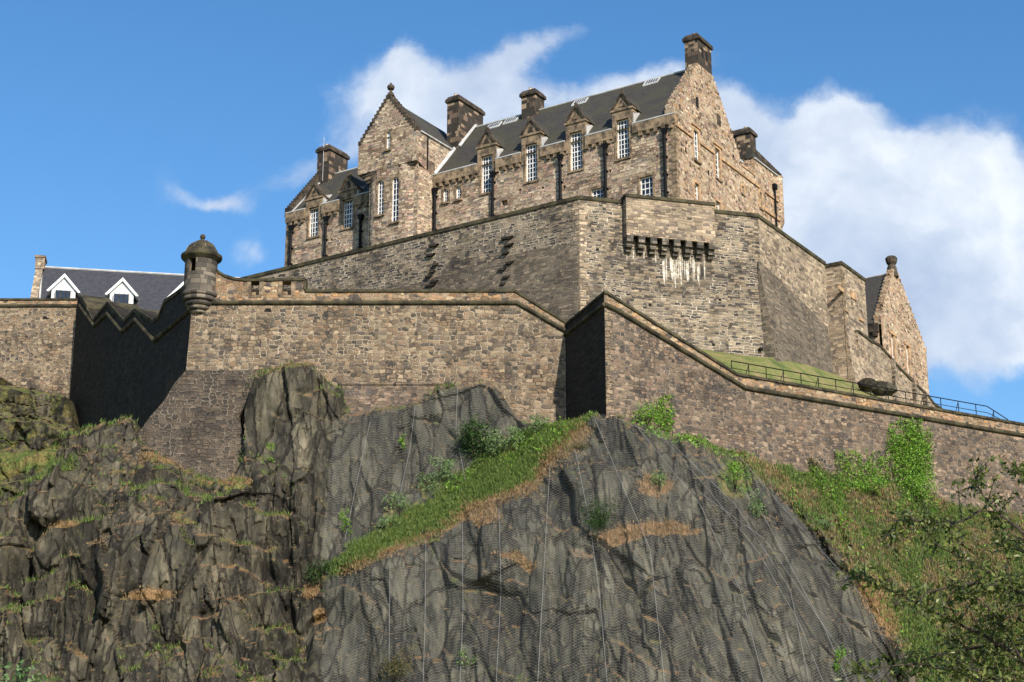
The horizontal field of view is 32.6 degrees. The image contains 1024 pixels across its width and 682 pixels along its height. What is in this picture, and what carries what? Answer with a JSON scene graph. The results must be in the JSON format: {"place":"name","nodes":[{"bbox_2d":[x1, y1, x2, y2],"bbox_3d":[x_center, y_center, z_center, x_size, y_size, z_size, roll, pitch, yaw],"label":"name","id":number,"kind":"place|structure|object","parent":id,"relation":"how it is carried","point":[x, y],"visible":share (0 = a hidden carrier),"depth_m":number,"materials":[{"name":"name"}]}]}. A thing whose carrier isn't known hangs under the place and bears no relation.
{"place":"outdoors","nodes":[
{"label":"outdoors","id":0,"kind":"place"},
{"bbox_2d":[30,255,239,310],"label":"dormer house","id":1,"kind":"structure","parent":0,"point":[148,290],"depth_m":214.22,"materials":[{"name":"grey stone"}]},
{"bbox_2d":[0,363,1023,681],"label":"rock cliff","id":2,"kind":"structure","parent":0,"point":[292,413],"depth_m":127.87,"materials":[{"name":"grey stone"}]},
{"bbox_2d":[0,377,79,502],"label":"rock outcrop","id":3,"kind":"object","parent":2,"relation":"on","point":[33,422],"visible":0.26,"depth_m":178.67,"materials":[{"name":"grey stone"}]},
{"bbox_2d":[0,298,77,398],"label":"wall","id":4,"kind":"structure","parent":3,"relation":"on","point":[37,336],"depth_m":190.68,"materials":[{"name":"brown stone"}]},
{"bbox_2d":[70,286,190,430],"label":"shaded return wall","id":5,"kind":"structure","parent":2,"relation":"on","point":[129,359],"depth_m":167.45,"materials":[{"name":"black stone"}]},
{"bbox_2d":[138,370,255,480],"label":"wall footing","id":6,"kind":"object","parent":2,"relation":"on","point":[194,420],"depth_m":142.87,"materials":[{"name":"stone"}]},
{"bbox_2d":[265,457,274,463],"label":"plant","id":7,"kind":"object","parent":2,"relation":"on","point":[270,459],"visible":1,"depth_m":137.91,"materials":[{"name":"green plant"}]},
{"bbox_2d":[302,558,332,585],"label":"bush","id":8,"kind":"object","parent":2,"relation":"on","point":[315,572],"visible":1,"depth_m":130.79,"materials":[{"name":"green plant"}]},
{"bbox_2d":[338,508,353,536],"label":"creeper","id":9,"kind":"object","parent":2,"relation":"attached to","point":[344,525],"visible":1,"depth_m":133.43,"materials":[{"name":"green plant"}]},
{"bbox_2d":[186,267,567,429],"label":"front wall","id":10,"kind":"structure","parent":2,"relation":"on","point":[369,349],"depth_m":146.75,"materials":[{"name":"brown stone"}]},
{"bbox_2d":[181,234,221,314],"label":"sentry turret","id":11,"kind":"object","parent":10,"relation":"attached to","point":[201,258],"visible":1,"depth_m":147.68,"materials":[{"name":"stone"}]},
{"bbox_2d":[376,514,403,531],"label":"shrub","id":12,"kind":"object","parent":2,"relation":"on","point":[384,521],"visible":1,"depth_m":132.59,"materials":[{"name":"green plant"}]},
{"bbox_2d":[381,490,412,515],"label":"shrub","id":13,"kind":"object","parent":2,"relation":"on","point":[395,504],"visible":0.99,"depth_m":134.18,"materials":[{"name":"green plant"}]},
{"bbox_2d":[377,638,421,681],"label":"bush","id":14,"kind":"object","parent":2,"relation":"on","point":[396,672],"visible":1,"depth_m":121.09,"materials":[{"name":"green plant"}]},
{"bbox_2d":[399,434,405,452],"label":"creeper","id":15,"kind":"object","parent":2,"relation":"attached to","point":[402,439],"visible":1,"depth_m":139.64,"materials":[{"name":"green plant"}]},
{"bbox_2d":[416,467,443,495],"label":"shrub","id":16,"kind":"object","parent":2,"relation":"on","point":[433,485],"visible":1,"depth_m":136.56,"materials":[{"name":"green plant"}]},
{"bbox_2d":[425,455,457,483],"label":"shrub","id":17,"kind":"object","parent":2,"relation":"on","point":[448,468],"visible":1,"depth_m":136.43,"materials":[{"name":"green plant"}]},
{"bbox_2d":[325,410,597,578],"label":"grass","id":18,"kind":"structure","parent":2,"relation":"on","point":[488,474],"depth_m":133.72,"materials":[{"name":"green plant"}]},
{"bbox_2d":[456,648,478,668],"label":"plant","id":19,"kind":"object","parent":2,"relation":"on","point":[463,654],"visible":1,"depth_m":120.38,"materials":[{"name":"green plant"}]},
{"bbox_2d":[453,413,503,465],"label":"bush","id":20,"kind":"object","parent":2,"relation":"on","point":[470,440],"visible":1,"depth_m":137.94,"materials":[{"name":"green plant"}]},
{"bbox_2d":[479,426,504,454],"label":"shrub","id":21,"kind":"object","parent":2,"relation":"on","point":[491,444],"visible":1,"depth_m":137.18,"materials":[{"name":"green plant"}]},
{"bbox_2d":[485,424,525,452],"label":"shrub","id":22,"kind":"object","parent":2,"relation":"on","point":[511,434],"visible":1,"depth_m":136.82,"materials":[{"name":"green plant"}]},
{"bbox_2d":[0,360,1021,681],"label":"dry grass","id":23,"kind":"structure","parent":2,"relation":"on","point":[516,490],"depth_m":130.66,"materials":[{"name":"brown plant"}]},
{"bbox_2d":[0,360,1023,681],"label":"grass","id":24,"kind":"structure","parent":2,"relation":"on","point":[132,488],"depth_m":134.06,"materials":[{"name":"green plant"}]},
{"bbox_2d":[528,411,551,432],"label":"shrub","id":25,"kind":"object","parent":2,"relation":"on","point":[537,418],"visible":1,"depth_m":137.06,"materials":[{"name":"green plant"}]},
{"bbox_2d":[568,441,590,450],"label":"bush","id":26,"kind":"object","parent":2,"relation":"on","point":[580,446],"visible":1,"depth_m":133.28,"materials":[{"name":"green plant"}]},
{"bbox_2d":[570,493,618,535],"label":"bush","id":27,"kind":"object","parent":2,"relation":"on","point":[601,519],"visible":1,"depth_m":125.66,"materials":[{"name":"green plant"}]},
{"bbox_2d":[322,383,884,681],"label":"rockfall netting","id":28,"kind":"object","parent":2,"relation":"on","point":[425,570],"visible":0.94,"depth_m":126.18,"materials":[{"name":"silver metal"}]},
{"bbox_2d":[631,397,664,427],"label":"bush","id":29,"kind":"object","parent":2,"relation":"on","point":[648,416],"visible":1,"depth_m":136.87,"materials":[{"name":"green plant"}]},
{"bbox_2d":[643,464,670,491],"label":"bush","id":30,"kind":"object","parent":2,"relation":"on","point":[659,481],"visible":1,"depth_m":129.49,"materials":[{"name":"green plant"}]},
{"bbox_2d":[724,457,753,492],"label":"shrub","id":31,"kind":"object","parent":2,"relation":"on","point":[733,473],"visible":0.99,"depth_m":133.45,"materials":[{"name":"green plant"}]},
{"bbox_2d":[745,488,768,519],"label":"shrub","id":32,"kind":"object","parent":2,"relation":"on","point":[756,509],"visible":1,"depth_m":132.42,"materials":[{"name":"green plant"}]},
{"bbox_2d":[563,291,1023,515],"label":"curtain wall","id":33,"kind":"structure","parent":2,"relation":"on","point":[623,358],"depth_m":144.58,"materials":[{"name":"brown stone"}]},
{"bbox_2d":[655,394,676,432],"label":"ivy","id":34,"kind":"object","parent":33,"relation":"attached to","point":[665,415],"visible":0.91,"depth_m":139.18,"materials":[{"name":"green plant"}]},
{"bbox_2d":[834,448,862,481],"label":"ivy","id":35,"kind":"object","parent":33,"relation":"attached to","point":[847,461],"visible":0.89,"depth_m":147.43,"materials":[{"name":"green plant"}]},
{"bbox_2d":[731,360,1007,419],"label":"iron railing","id":36,"kind":"object","parent":33,"relation":"on","point":[870,392],"visible":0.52,"depth_m":152.92,"materials":[{"name":"black metal"}]},
{"bbox_2d":[856,448,891,484],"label":"ivy","id":37,"kind":"object","parent":33,"relation":"attached to","point":[874,470],"visible":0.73,"depth_m":148.74,"materials":[{"name":"green plant"}]},
{"bbox_2d":[885,416,935,487],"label":"ivy","id":38,"kind":"object","parent":33,"relation":"attached to","point":[912,450],"visible":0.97,"depth_m":151.24,"materials":[{"name":"green plant"}]},
{"bbox_2d":[807,456,825,468],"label":"shrub","id":39,"kind":"object","parent":2,"relation":"on","point":[812,460],"visible":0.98,"depth_m":145.59,"materials":[{"name":"green plant"}]},
{"bbox_2d":[628,416,1023,681],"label":"grass","id":40,"kind":"structure","parent":2,"relation":"on","point":[917,551],"depth_m":140.37,"materials":[{"name":"green plant"}]},
{"bbox_2d":[814,514,839,530],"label":"scrub","id":41,"kind":"object","parent":2,"relation":"on","point":[826,523],"visible":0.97,"depth_m":136.22,"materials":[{"name":"green plant"}]},
{"bbox_2d":[831,645,850,676],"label":"plant","id":42,"kind":"object","parent":2,"relation":"on","point":[836,667],"visible":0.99,"depth_m":123.31,"materials":[{"name":"green plant"}]},
{"bbox_2d":[851,559,870,582],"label":"scrub","id":43,"kind":"object","parent":2,"relation":"on","point":[861,565],"visible":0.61,"depth_m":131.91,"materials":[{"name":"green plant"}]},
{"bbox_2d":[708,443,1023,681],"bbox_3d":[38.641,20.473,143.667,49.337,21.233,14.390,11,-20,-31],"label":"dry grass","id":44,"kind":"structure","parent":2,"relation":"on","point":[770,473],"depth_m":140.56,"materials":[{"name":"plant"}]},
{"bbox_2d":[852,475,896,495],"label":"bush","id":45,"kind":"object","parent":2,"relation":"on","point":[862,486],"visible":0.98,"depth_m":144.89,"materials":[{"name":"green plant"}]},
{"bbox_2d":[895,470,945,500],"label":"bush","id":46,"kind":"object","parent":2,"relation":"on","point":[919,484],"visible":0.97,"depth_m":149.11,"materials":[{"name":"green plant"}]},
{"bbox_2d":[0,0,1023,422],"label":"sky","id":47,"kind":"structure","parent":0,"point":[132,131],"materials":[{"name":"blue"}]},
{"bbox_2d":[284,33,784,266],"bbox_3d":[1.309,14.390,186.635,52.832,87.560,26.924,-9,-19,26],"label":"castle building","id":48,"kind":"structure","parent":0,"point":[672,135],"depth_m":186.54,"materials":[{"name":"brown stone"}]},
{"bbox_2d":[440,190,448,204],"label":"window","id":49,"kind":"structure","parent":48,"relation":"in","point":[446,201],"depth_m":188.45,"materials":[{"name":"white paint"}]},
{"bbox_2d":[453,187,461,201],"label":"window","id":50,"kind":"structure","parent":48,"relation":"in","point":[459,197],"depth_m":187.60,"materials":[{"name":"white paint"}]},
{"bbox_2d":[592,188,602,197],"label":"window","id":51,"kind":"structure","parent":48,"relation":"in","point":[599,192],"depth_m":177.75,"materials":[{"name":"white paint"}]},
{"bbox_2d":[641,176,652,195],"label":"window","id":52,"kind":"structure","parent":48,"relation":"in","point":[646,183],"depth_m":174.74,"materials":[{"name":"white paint"}]},
{"bbox_2d":[694,184,697,200],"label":"window","id":53,"kind":"structure","parent":48,"relation":"in","point":[695,184],"depth_m":176.67,"materials":[{"name":"white paint"}]},
{"bbox_2d":[693,131,701,164],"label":"window","id":54,"kind":"structure","parent":48,"relation":"in","point":[695,159],"depth_m":178.05,"materials":[{"name":"white paint"}]},
{"bbox_2d":[715,149,722,182],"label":"window","id":55,"kind":"structure","parent":48,"relation":"in","point":[716,152],"depth_m":182.01,"materials":[{"name":"white paint"}]},
{"bbox_2d":[701,349,881,397],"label":"grass bank","id":56,"kind":"structure","parent":0,"point":[725,358],"depth_m":159.25,"materials":[{"name":"green plant"}]},
{"bbox_2d":[240,193,833,373],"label":"bastion wall","id":57,"kind":"structure","parent":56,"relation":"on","point":[704,275],"depth_m":162.81,"materials":[{"name":"grey stone"}]},
{"bbox_2d":[825,261,874,385],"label":"block tower","id":58,"kind":"structure","parent":56,"relation":"on","point":[846,300],"depth_m":179.06,"materials":[{"name":"stone"}]},
{"bbox_2d":[857,378,876,391],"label":"boulder","id":59,"kind":"object","parent":56,"relation":"on","point":[870,381],"visible":0.88,"depth_m":170.22,"materials":[{"name":"grey stone"}]},
{"bbox_2d":[872,380,896,395],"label":"boulder","id":60,"kind":"object","parent":56,"relation":"on","point":[884,384],"visible":0.87,"depth_m":170.83,"materials":[{"name":"grey stone"}]},
{"bbox_2d":[865,255,928,393],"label":"gabled building","id":61,"kind":"structure","parent":56,"relation":"on","point":[893,330],"depth_m":201.01,"materials":[{"name":"stone"}]},
{"bbox_2d":[854,330,942,408],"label":"stepped wall","id":62,"kind":"structure","parent":56,"relation":"on","point":[877,361],"depth_m":184.95,"materials":[{"name":"stone"}]},
{"label":"ground","id":63,"kind":"structure","parent":0,"visible":0},
{"bbox_2d":[0,653,52,681],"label":"sapling","id":64,"kind":"object","parent":63,"relation":"on","point":[34,677],"visible":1,"depth_m":20.76,"materials":[{"name":"green plant"}]},
{"bbox_2d":[821,454,1023,681],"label":"foreground tree","id":65,"kind":"object","parent":63,"relation":"on","point":[969,666],"visible":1,"depth_m":19.09,"materials":[{"name":"green plant"}]}
]}

